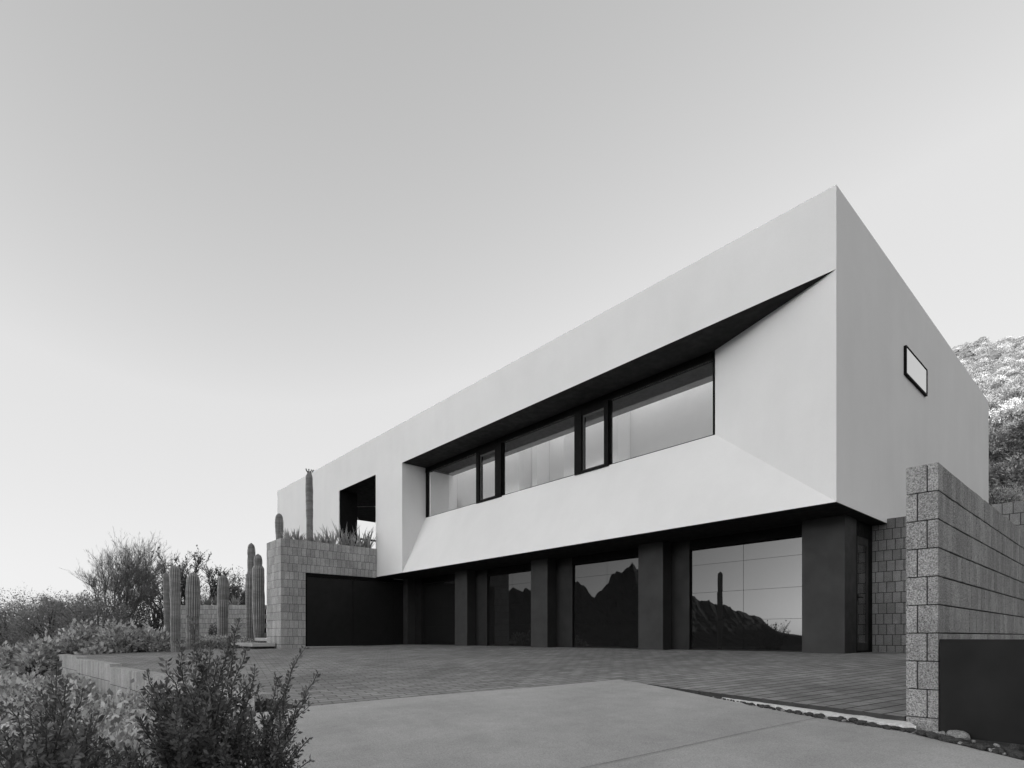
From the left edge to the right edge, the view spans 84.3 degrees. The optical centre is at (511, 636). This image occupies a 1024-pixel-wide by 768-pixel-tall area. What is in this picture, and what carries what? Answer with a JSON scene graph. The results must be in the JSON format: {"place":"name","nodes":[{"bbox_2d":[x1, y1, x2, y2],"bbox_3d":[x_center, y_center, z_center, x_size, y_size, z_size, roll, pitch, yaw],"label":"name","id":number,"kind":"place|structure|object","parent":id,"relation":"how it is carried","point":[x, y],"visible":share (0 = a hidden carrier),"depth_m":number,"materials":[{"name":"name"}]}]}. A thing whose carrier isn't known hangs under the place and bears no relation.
{"place":"outdoors","nodes":[
{"label":"outdoors","id":0,"kind":"place"},
{"bbox_2d":[79,644,908,720],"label":"pavers","id":1,"kind":"object","parent":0,"point":[871,684],"visible":0.73,"depth_m":8.27,"materials":[{"name":"brick"}]},
{"bbox_2d":[169,565,180,651],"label":"saguaro cactus","id":2,"kind":"object","parent":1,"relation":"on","point":[175,604],"visible":0.94,"depth_m":16.70,"materials":[{"name":"plant"}]},
{"bbox_2d":[267,538,402,648],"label":"block wall","id":3,"kind":"structure","parent":1,"relation":"on","point":[319,594],"depth_m":19.34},
{"bbox_2d":[275,514,282,539],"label":"saguaro cactus","id":4,"kind":"object","parent":3,"relation":"on","point":[278,524],"visible":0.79,"depth_m":19.05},
{"bbox_2d":[281,528,295,538],"bbox_3d":[-7.373,-3.339,18.721,0.501,0.557,0.516,0,0,1],"label":"aloe","id":5,"kind":"object","parent":3,"relation":"on","point":[286,535],"visible":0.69,"depth_m":18.67,"materials":[{"name":"grey plant"}]},
{"bbox_2d":[291,526,305,539],"bbox_3d":[-7.131,-3.409,18.922,0.695,0.697,0.440,0,0,-2],"label":"aloe","id":6,"kind":"object","parent":3,"relation":"on","point":[296,537],"visible":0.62,"depth_m":18.91,"materials":[{"name":"grey plant"}]},
{"bbox_2d":[305,468,313,541],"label":"saguaro cactus","id":7,"kind":"object","parent":3,"relation":"on","point":[309,500],"visible":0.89,"depth_m":19.42,"materials":[{"name":"grey plant"}]},
{"bbox_2d":[311,532,323,541],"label":"aloe","id":8,"kind":"object","parent":3,"relation":"on","point":[314,539],"visible":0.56,"depth_m":19.32,"materials":[{"name":"grey plant"}]},
{"bbox_2d":[309,528,332,542],"bbox_3d":[-6.516,-3.445,19.691,0.745,0.770,0.781,0,0,14],"label":"aloe","id":9,"kind":"object","parent":3,"relation":"on","point":[325,541],"visible":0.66,"depth_m":19.57,"materials":[{"name":"grey plant"}]},
{"bbox_2d":[307,577,352,645],"bbox_3d":[-6.257,-0.818,19.434,1.640,2.355,0.075,0,0,-41],"label":"door","id":10,"kind":"structure","parent":3,"relation":"in","point":[329,600],"depth_m":19.39,"materials":[{"name":"black metal"}]},
{"bbox_2d":[320,524,344,543],"bbox_3d":[-6.224,-3.477,19.703,0.932,0.834,0.950,0,0,-17],"label":"aloe","id":11,"kind":"object","parent":3,"relation":"on","point":[332,541],"visible":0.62,"depth_m":19.64,"materials":[{"name":"grey plant"}]},
{"bbox_2d":[331,519,360,544],"bbox_3d":[-5.847,-3.604,20.032,1.016,1.089,1.057,0,0,-14],"label":"aloe","id":12,"kind":"object","parent":3,"relation":"on","point":[343,541],"visible":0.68,"depth_m":19.97,"materials":[{"name":"grey plant"}]},
{"bbox_2d":[342,532,363,545],"bbox_3d":[-5.814,-3.414,20.214,0.748,0.708,1.136,0,0,14],"label":"aloe","id":13,"kind":"object","parent":3,"relation":"on","point":[350,543],"visible":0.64,"depth_m":20.10,"materials":[{"name":"grey plant"}]},
{"bbox_2d":[347,526,374,546],"bbox_3d":[-5.489,-3.574,20.547,1.056,1.028,0.855,0,0,-10],"label":"aloe","id":14,"kind":"object","parent":3,"relation":"on","point":[360,544],"visible":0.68,"depth_m":20.39,"materials":[{"name":"grey plant"}]},
{"bbox_2d":[356,527,373,547],"bbox_3d":[-5.246,-3.525,20.575,0.706,0.931,1.118,0,0,-41],"label":"aloe","id":15,"kind":"object","parent":3,"relation":"on","point":[367,545],"visible":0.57,"depth_m":20.47,"materials":[{"name":"grey plant"}]},
{"bbox_2d":[353,580,393,645],"bbox_3d":[-5.016,-0.818,20.529,1.640,2.355,0.075,0,0,-41],"label":"door","id":16,"kind":"structure","parent":3,"relation":"in","point":[373,601],"depth_m":20.48,"materials":[{"name":"black metal"}]},
{"bbox_2d":[394,583,402,644],"bbox_3d":[-4.154,-0.818,21.290,0.640,2.355,0.075,0,0,-41],"label":"door","id":17,"kind":"structure","parent":3,"relation":"in","point":[398,587],"depth_m":21.16,"materials":[{"name":"black metal"}]},
{"bbox_2d":[0,0,1023,632],"label":"sky","id":18,"kind":"structure","parent":0,"point":[244,244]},
{"bbox_2d":[10,340,1023,678],"bbox_3d":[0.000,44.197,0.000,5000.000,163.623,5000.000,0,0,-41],"label":"ground","id":19,"kind":"structure","parent":0,"point":[42,672],"depth_m":37.56,"materials":[{"name":"soil"}]},
{"bbox_2d":[0,608,20,646],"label":"desert shrub","id":20,"kind":"object","parent":19,"relation":"on","point":[2,623],"visible":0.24,"depth_m":22.59,"materials":[{"name":"grey plant"}]},
{"bbox_2d":[0,581,47,639],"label":"desert shrub","id":21,"kind":"object","parent":19,"relation":"on","point":[13,601],"visible":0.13,"depth_m":49.55,"materials":[{"name":"grey plant"}]},
{"bbox_2d":[0,592,48,646],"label":"desert shrub","id":22,"kind":"object","parent":19,"relation":"on","point":[5,617],"visible":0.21,"depth_m":23.80,"materials":[{"name":"grey plant"}]},
{"bbox_2d":[0,681,82,736],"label":"dark shrub","id":23,"kind":"object","parent":19,"relation":"on","point":[1,709],"visible":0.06,"depth_m":6.25,"materials":[{"name":"grey plant"}]},
{"bbox_2d":[0,590,94,647],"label":"desert shrub","id":24,"kind":"object","parent":19,"relation":"on","point":[37,622],"visible":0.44,"depth_m":21.40,"materials":[{"name":"grey plant"}]},
{"bbox_2d":[0,587,98,637],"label":"desert shrub","id":25,"kind":"object","parent":19,"relation":"on","point":[25,606],"visible":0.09,"depth_m":44.13,"materials":[{"name":"grey plant"}]},
{"bbox_2d":[17,683,87,714],"bbox_3d":[-6.106,1.164,7.466,1.048,1.131,1.118,0,0,12],"label":"dark shrub","id":26,"kind":"object","parent":19,"relation":"on","point":[34,694],"visible":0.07,"depth_m":7.42,"materials":[{"name":"grey plant"}]},
{"bbox_2d":[27,590,104,630],"bbox_3d":[-20.384,-0.697,26.233,3.067,3.019,2.594,0,0,-10],"label":"bush","id":27,"kind":"object","parent":19,"relation":"on","point":[61,605],"visible":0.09,"depth_m":25.98,"materials":[{"name":"grey plant"}]},
{"bbox_2d":[0,660,134,767],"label":"leafy shrub","id":28,"kind":"object","parent":19,"relation":"on","point":[64,747],"visible":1,"depth_m":2.13,"materials":[{"name":"grey plant"}]},
{"bbox_2d":[42,589,139,640],"bbox_3d":[-15.339,-0.590,21.020,3.011,2.373,3.084,0,0,10],"label":"desert shrub","id":29,"kind":"object","parent":19,"relation":"on","point":[79,612],"visible":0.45,"depth_m":20.69,"materials":[{"name":"grey plant"}]},
{"bbox_2d":[0,618,188,767],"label":"ground cover","id":30,"kind":"object","parent":19,"relation":"on","point":[120,714],"visible":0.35,"depth_m":11.38,"materials":[{"name":"grey plant"}]},
{"bbox_2d":[91,739,160,767],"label":"leafy shrub","id":31,"kind":"object","parent":19,"relation":"on","point":[133,763],"visible":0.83,"depth_m":2.44,"materials":[{"name":"grey plant"}]},
{"bbox_2d":[61,532,191,623],"bbox_3d":[-16.626,-2.209,24.656,4.694,5.555,5.829,0,0,-41],"label":"palo verde tree","id":32,"kind":"object","parent":19,"relation":"on","point":[126,580],"visible":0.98,"depth_m":23.57,"materials":[{"name":"grey plant"}]},
{"bbox_2d":[110,593,159,630],"bbox_3d":[-16.834,-0.803,24.960,2.269,3.025,2.384,0,0,5],"label":"desert shrub","id":33,"kind":"object","parent":19,"relation":"on","point":[140,617],"visible":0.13,"depth_m":24.98,"materials":[{"name":"grey plant"}]},
{"bbox_2d":[137,586,163,630],"bbox_3d":[-16.900,-0.950,27.056,2.123,3.200,2.213,0,0,2],"label":"desert shrub","id":34,"kind":"object","parent":19,"relation":"on","point":[157,618],"visible":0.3,"depth_m":26.75,"materials":[{"name":"grey plant"}]},
{"bbox_2d":[53,633,253,651],"bbox_3d":[-13.249,0.249,19.451,8.105,0.775,6.367,0,0,-9],"label":"ground cover","id":35,"kind":"object","parent":19,"relation":"on","point":[203,640],"visible":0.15,"depth_m":20.23,"materials":[{"name":"grey plant"}]},
{"bbox_2d":[217,575,228,636],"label":"saguaro cactus","id":36,"kind":"object","parent":35,"relation":"on","point":[222,603],"visible":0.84,"depth_m":21.86,"materials":[{"name":"plant"}]},
{"bbox_2d":[59,654,271,734],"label":"court wall","id":37,"kind":"structure","parent":19,"relation":"on","point":[106,676],"depth_m":10.53,"materials":[{"name":"concrete"}]},
{"bbox_2d":[163,572,169,636],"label":"saguaro cactus","id":38,"kind":"object","parent":19,"relation":"on","point":[166,597],"visible":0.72,"depth_m":19.12,"materials":[{"name":"plant"}]},
{"bbox_2d":[132,545,211,619],"bbox_3d":[-17.622,-2.021,28.450,4.256,5.188,3.604,0,0,6],"label":"mesquite tree","id":39,"kind":"object","parent":19,"relation":"on","point":[199,559],"visible":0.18,"depth_m":28.69,"materials":[{"name":"grey plant"}]},
{"bbox_2d":[131,544,242,604],"bbox_3d":[-16.800,-2.081,29.858,4.517,5.231,4.001,0,0,5],"label":"mesquite tree","id":40,"kind":"object","parent":19,"relation":"on","point":[211,582],"visible":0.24,"depth_m":29.82,"materials":[{"name":"grey plant"}]},
{"bbox_2d":[185,572,200,649],"bbox_3d":[-11.005,-0.859,19.504,0.456,2.717,0.464,0,-1,-33],"label":"saguaro cactus","id":41,"kind":"object","parent":19,"relation":"on","point":[192,590],"visible":0.9,"depth_m":19.36,"materials":[{"name":"plant"}]},
{"bbox_2d":[135,615,263,767],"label":"leafy shrub","id":42,"kind":"object","parent":19,"relation":"on","point":[177,745],"visible":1,"depth_m":2.61,"materials":[{"name":"grey plant"}]},
{"bbox_2d":[199,562,218,604],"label":"desert shrub","id":43,"kind":"object","parent":19,"relation":"on","point":[205,588],"visible":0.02,"depth_m":32.77,"materials":[{"name":"grey plant"}]},
{"bbox_2d":[208,622,216,636],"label":"barrel shrub","id":44,"kind":"object","parent":19,"relation":"on","point":[212,631],"visible":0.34,"depth_m":22.44,"materials":[{"name":"grey plant"}]},
{"bbox_2d":[181,605,266,646],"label":"garden wall","id":45,"kind":"structure","parent":19,"relation":"on","point":[208,615],"depth_m":24.33,"materials":[{"name":"concrete"}]},
{"bbox_2d":[200,596,214,604],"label":"agave","id":46,"kind":"object","parent":45,"relation":"on","point":[207,602],"visible":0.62,"depth_m":24.91,"materials":[{"name":"grey plant"}]},
{"bbox_2d":[229,596,241,604],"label":"agave","id":47,"kind":"object","parent":45,"relation":"on","point":[235,602],"visible":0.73,"depth_m":24.94,"materials":[{"name":"grey plant"}]},
{"bbox_2d":[221,564,245,604],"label":"desert shrub","id":48,"kind":"object","parent":19,"relation":"on","point":[241,599],"visible":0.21,"depth_m":29.78,"materials":[{"name":"grey plant"}]},
{"bbox_2d":[245,543,255,640],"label":"saguaro cactus","id":49,"kind":"object","parent":19,"relation":"on","point":[251,552],"visible":0.58,"depth_m":23.36,"materials":[{"name":"plant"}]},
{"bbox_2d":[231,646,273,648],"bbox_3d":[-9.238,0.465,19.721,0.640,0.270,3.600,0,0,-41],"label":"step base","id":50,"kind":"object","parent":19,"relation":"on","point":[246,647],"visible":0.14,"depth_m":18.44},
{"bbox_2d":[226,642,274,646],"bbox_3d":[-9.268,0.275,19.695,0.720,0.110,3.800,0,0,-41],"label":"garden step","id":51,"kind":"object","parent":50,"relation":"on","point":[247,644],"visible":0.62,"depth_m":18.32,"materials":[{"name":"concrete"}]},
{"bbox_2d":[252,554,264,642],"bbox_3d":[-9.635,-1.422,21.502,0.449,3.445,0.468,-1,0,-25],"label":"saguaro cactus","id":52,"kind":"object","parent":19,"relation":"on","point":[258,597],"visible":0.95,"depth_m":21.36,"materials":[{"name":"plant"}]},
{"bbox_2d":[236,645,320,767],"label":"leafy shrub","id":53,"kind":"object","parent":19,"relation":"on","point":[273,754],"visible":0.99,"depth_m":2.68,"materials":[{"name":"grey plant"}]},
{"bbox_2d":[277,185,988,653],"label":"modern house","id":54,"kind":"structure","parent":19,"relation":"on","point":[725,447],"depth_m":12.40,"materials":[{"name":"paint"}]},
{"bbox_2d":[423,580,454,643],"bbox_3d":[-2.458,-0.830,20.002,0.060,2.200,2.430,0,0,-41],"label":"garage door","id":55,"kind":"structure","parent":54,"relation":"in","point":[438,597],"depth_m":20.09,"materials":[{"name":"black metal"}]},
{"bbox_2d":[426,472,474,517],"bbox_3d":[-2.023,-4.933,18.731,0.090,1.558,2.913,0,0,-41],"label":"window","id":56,"kind":"structure","parent":54,"relation":"in","point":[427,474],"depth_m":19.72,"materials":[{"name":"black metal"}]},
{"bbox_2d":[476,443,501,503],"bbox_3d":[-0.660,-4.918,17.171,0.170,1.588,1.195,0,0,-41],"label":"window","id":57,"kind":"structure","parent":54,"relation":"in","point":[497,448],"depth_m":17.10,"materials":[{"name":"black metal"}]},
{"bbox_2d":[489,570,530,645],"bbox_3d":[0.030,-0.830,17.182,0.060,2.200,2.250,0,0,-41],"label":"garage door","id":58,"kind":"structure","parent":54,"relation":"in","point":[509,593],"depth_m":17.22,"materials":[{"name":"black glass"}]},
{"bbox_2d":[502,443,572,495],"bbox_3d":[0.705,-4.933,15.639,0.090,1.558,2.878,0,0,-41],"label":"window","id":59,"kind":"structure","parent":54,"relation":"in","point":[503,444],"depth_m":16.69,"materials":[{"name":"black metal"}]},
{"bbox_2d":[574,400,609,475],"bbox_3d":[2.020,-4.918,14.133,0.170,1.588,1.097,0,0,-41],"label":"window","id":60,"kind":"structure","parent":54,"relation":"in","point":[579,417],"depth_m":14.32,"materials":[{"name":"black metal"}]},
{"bbox_2d":[574,557,637,646],"bbox_3d":[2.448,-0.830,14.442,0.060,2.200,2.260,0,0,-41],"label":"garage door","id":61,"kind":"structure","parent":54,"relation":"in","point":[605,592],"depth_m":14.44,"materials":[{"name":"black glass"}]},
{"bbox_2d":[610,359,714,464],"bbox_3d":[3.297,-4.933,12.700,0.090,1.558,2.720,0,0,-41],"label":"window","id":62,"kind":"structure","parent":54,"relation":"in","point":[611,402],"depth_m":13.13,"materials":[{"name":"black metal"}]},
{"bbox_2d":[691,536,801,649],"bbox_3d":[4.822,-0.830,11.751,0.060,2.200,2.403,0,0,-41],"label":"garage door","id":63,"kind":"structure","parent":54,"relation":"in","point":[744,595],"depth_m":11.65,"materials":[{"name":"glass"}]},
{"bbox_2d":[857,536,867,650],"bbox_3d":[6.583,-0.795,10.605,0.685,2.120,0.106,0,0,-41],"label":"side door","id":64,"kind":"structure","parent":54,"relation":"in","point":[860,541],"depth_m":10.80,"materials":[{"name":"metal"}]},
{"bbox_2d":[904,345,927,396],"bbox_3d":[8.511,-5.620,12.119,1.624,0.584,0.300,0,0,-41],"label":"side window","id":65,"kind":"structure","parent":54,"relation":"in","point":[915,371],"depth_m":11.94,"materials":[{"name":"glass"}]},
{"bbox_2d":[872,500,1023,652],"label":"court end wall","id":66,"kind":"structure","parent":19,"relation":"on","point":[889,578],"depth_m":10.73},
{"bbox_2d":[906,462,1023,735],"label":"retaining wall","id":67,"kind":"structure","parent":19,"relation":"on","point":[965,561],"depth_m":4.26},
{"bbox_2d":[939,639,1023,744],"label":"driveway gate","id":68,"kind":"structure","parent":67,"relation":"attached to","point":[981,689],"depth_m":3.86,"materials":[{"name":"black metal"}]},
{"bbox_2d":[928,737,1023,756],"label":"gravel bed","id":69,"kind":"object","parent":19,"relation":"on","point":[1001,744],"visible":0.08,"depth_m":3.72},
{"bbox_2d":[926,731,938,739],"bbox_3d":[2.828,0.665,3.803,0.074,0.041,0.084,-15,20,-13],"label":"pebble","id":70,"kind":"object","parent":69,"relation":"on","point":[931,734],"visible":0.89,"depth_m":3.79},
{"bbox_2d":[946,730,970,739],"bbox_3d":[3.092,0.699,3.924,0.082,0.095,0.142,7,-7,-33],"label":"rock","id":71,"kind":"object","parent":69,"relation":"on","point":[960,734],"visible":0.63,"depth_m":3.90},
{"bbox_2d":[973,743,985,750],"bbox_3d":[2.868,0.676,3.465,0.059,0.042,0.081,11,11,12],"label":"pebble","id":72,"kind":"object","parent":69,"relation":"on","point":[981,747],"visible":1,"depth_m":3.44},
{"bbox_2d":[1008,743,1020,750],"bbox_3d":[3.147,0.706,3.547,0.072,0.075,0.107,8,2,40],"label":"rock","id":73,"kind":"object","parent":69,"relation":"on","point":[1013,746],"visible":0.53,"depth_m":3.51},
{"bbox_2d":[1013,752,1023,759],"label":"pebble","id":74,"kind":"object","parent":69,"relation":"on","point":[1019,755],"visible":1,"depth_m":3.23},
{"bbox_2d":[971,359,993,368],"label":"hillside shrub","id":75,"kind":"object","parent":19,"relation":"on","point":[983,362],"visible":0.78,"depth_m":44.15,"materials":[{"name":"grey plant"}]},
{"bbox_2d":[956,337,1023,486],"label":"dry brush","id":76,"kind":"object","parent":19,"relation":"on","point":[1005,350],"visible":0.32,"depth_m":43.33,"materials":[{"name":"grey plant"}]},
{"bbox_2d":[989,415,1004,431],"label":"hillside shrub","id":77,"kind":"object","parent":19,"relation":"on","point":[1001,424],"visible":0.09,"depth_m":28.64,"materials":[{"name":"grey plant"}]},
{"bbox_2d":[989,422,1006,433],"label":"hillside shrub","id":78,"kind":"object","parent":19,"relation":"on","point":[992,430],"visible":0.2,"depth_m":28.49,"materials":[{"name":"grey plant"}]},
{"bbox_2d":[989,431,1008,450],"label":"hillside shrub","id":79,"kind":"object","parent":19,"relation":"on","point":[997,440],"visible":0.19,"depth_m":26.08,"materials":[{"name":"grey plant"}]},
{"bbox_2d":[991,375,1012,383],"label":"hillside shrub","id":80,"kind":"object","parent":19,"relation":"on","point":[1005,378],"visible":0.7,"depth_m":37.33,"materials":[{"name":"grey plant"}]},
{"bbox_2d":[989,483,1018,503],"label":"hillside shrub","id":81,"kind":"object","parent":19,"relation":"on","point":[993,487],"visible":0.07,"depth_m":20.11,"materials":[{"name":"grey plant"}]},
{"bbox_2d":[989,435,1021,457],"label":"hillside shrub","id":82,"kind":"object","parent":19,"relation":"on","point":[991,449],"visible":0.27,"depth_m":25.73,"materials":[{"name":"grey plant"}]},
{"bbox_2d":[989,482,1023,504],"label":"flowering shrub","id":83,"kind":"object","parent":19,"relation":"on","point":[1012,492],"visible":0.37,"depth_m":19.80,"materials":[{"name":"grey plant"}]},
{"bbox_2d":[989,397,1023,416],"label":"hillside shrub","id":84,"kind":"object","parent":19,"relation":"on","point":[1011,406],"visible":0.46,"depth_m":29.36,"materials":[{"name":"grey plant"}]},
{"bbox_2d":[989,457,1023,483],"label":"hillside shrub","id":85,"kind":"object","parent":19,"relation":"on","point":[991,471],"visible":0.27,"depth_m":22.08,"materials":[{"name":"grey plant"}]},
{"bbox_2d":[989,461,1023,484],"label":"hillside shrub","id":86,"kind":"object","parent":19,"relation":"on","point":[1015,470],"visible":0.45,"depth_m":21.54,"materials":[{"name":"grey plant"}]},
{"bbox_2d":[989,430,1023,447],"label":"hillside shrub","id":87,"kind":"object","parent":19,"relation":"on","point":[1009,438],"visible":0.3,"depth_m":25.89,"materials":[{"name":"grey plant"}]},
{"bbox_2d":[990,480,1022,504],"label":"hillside shrub","id":88,"kind":"object","parent":19,"relation":"on","point":[997,482],"visible":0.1,"depth_m":20.20,"materials":[{"name":"grey plant"}]},
{"bbox_2d":[989,462,1023,483],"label":"hillside shrub","id":89,"kind":"object","parent":19,"relation":"on","point":[1011,473],"visible":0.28,"depth_m":21.69,"materials":[{"name":"grey plant"}]},
{"bbox_2d":[990,462,1023,484],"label":"hillside shrub","id":90,"kind":"object","parent":19,"relation":"on","point":[1011,476],"visible":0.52,"depth_m":21.45,"materials":[{"name":"grey plant"}]},
{"bbox_2d":[990,406,1023,423],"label":"hillside shrub","id":91,"kind":"object","parent":19,"relation":"on","point":[1004,414],"visible":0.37,"depth_m":28.76,"materials":[{"name":"grey plant"}]},
{"bbox_2d":[990,444,1023,459],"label":"hillside shrub","id":92,"kind":"object","parent":19,"relation":"on","point":[998,453],"visible":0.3,"depth_m":25.33,"materials":[{"name":"grey plant"}]},
{"bbox_2d":[991,455,1023,467],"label":"hillside shrub","id":93,"kind":"object","parent":19,"relation":"on","point":[1010,458],"visible":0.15,"depth_m":23.25,"materials":[{"name":"grey plant"}]},
{"bbox_2d":[993,452,1023,467],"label":"hillside shrub","id":94,"kind":"object","parent":19,"relation":"on","point":[1019,456],"visible":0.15,"depth_m":23.21,"materials":[{"name":"grey plant"}]},
{"bbox_2d":[996,416,1023,433],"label":"hillside shrub","id":95,"kind":"object","parent":19,"relation":"on","point":[1013,424],"visible":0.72,"depth_m":27.16,"materials":[{"name":"grey plant"}]},
{"bbox_2d":[996,448,1023,464],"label":"hillside shrub","id":96,"kind":"object","parent":19,"relation":"on","point":[1016,458],"visible":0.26,"depth_m":23.50,"materials":[{"name":"grey plant"}]},
{"bbox_2d":[998,439,1023,454],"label":"hillside shrub","id":97,"kind":"object","parent":19,"relation":"on","point":[1007,445],"visible":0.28,"depth_m":25.59,"materials":[{"name":"grey plant"}]},
{"bbox_2d":[1000,386,1023,399],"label":"hillside shrub","id":98,"kind":"object","parent":19,"relation":"on","point":[1015,392],"visible":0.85,"depth_m":32.31,"materials":[{"name":"grey plant"}]},
{"bbox_2d":[1000,446,1023,459],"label":"hillside shrub","id":99,"kind":"object","parent":19,"relation":"on","point":[1011,453],"visible":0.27,"depth_m":24.81,"materials":[{"name":"grey plant"}]},
{"bbox_2d":[1003,376,1023,388],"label":"hillside shrub","id":100,"kind":"object","parent":19,"relation":"on","point":[1014,382],"visible":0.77,"depth_m":34.72,"materials":[{"name":"grey plant"}]},
{"bbox_2d":[1005,369,1023,377],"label":"hillside shrub","id":101,"kind":"object","parent":19,"relation":"on","point":[1012,374],"visible":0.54,"depth_m":37.59,"materials":[{"name":"grey plant"}]},
{"bbox_2d":[1008,360,1023,367],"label":"hillside shrub","id":102,"kind":"object","parent":19,"relation":"on","point":[1014,365],"visible":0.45,"depth_m":40.12,"materials":[{"name":"grey plant"}]},
{"bbox_2d":[1011,420,1023,431],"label":"hillside shrub","id":103,"kind":"object","parent":19,"relation":"on","point":[1021,428],"visible":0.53,"depth_m":26.68,"materials":[{"name":"grey plant"}]},
{"bbox_2d":[219,679,1023,767],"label":"driveway","id":104,"kind":"structure","parent":0,"point":[581,725],"depth_m":4.16,"materials":[{"name":"concrete"}]},
{"bbox_2d":[582,717,817,767],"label":"driveway joint","id":105,"kind":"object","parent":104,"relation":"on","point":[694,743],"visible":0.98,"depth_m":3.88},
{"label":"gravel bed","id":106,"kind":"structure","parent":0,"visible":0},
{"bbox_2d":[721,697,915,734],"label":"white gravel","id":107,"kind":"structure","parent":106,"relation":"on","point":[902,724],"depth_m":4.53,"materials":[{"name":"gravel"}]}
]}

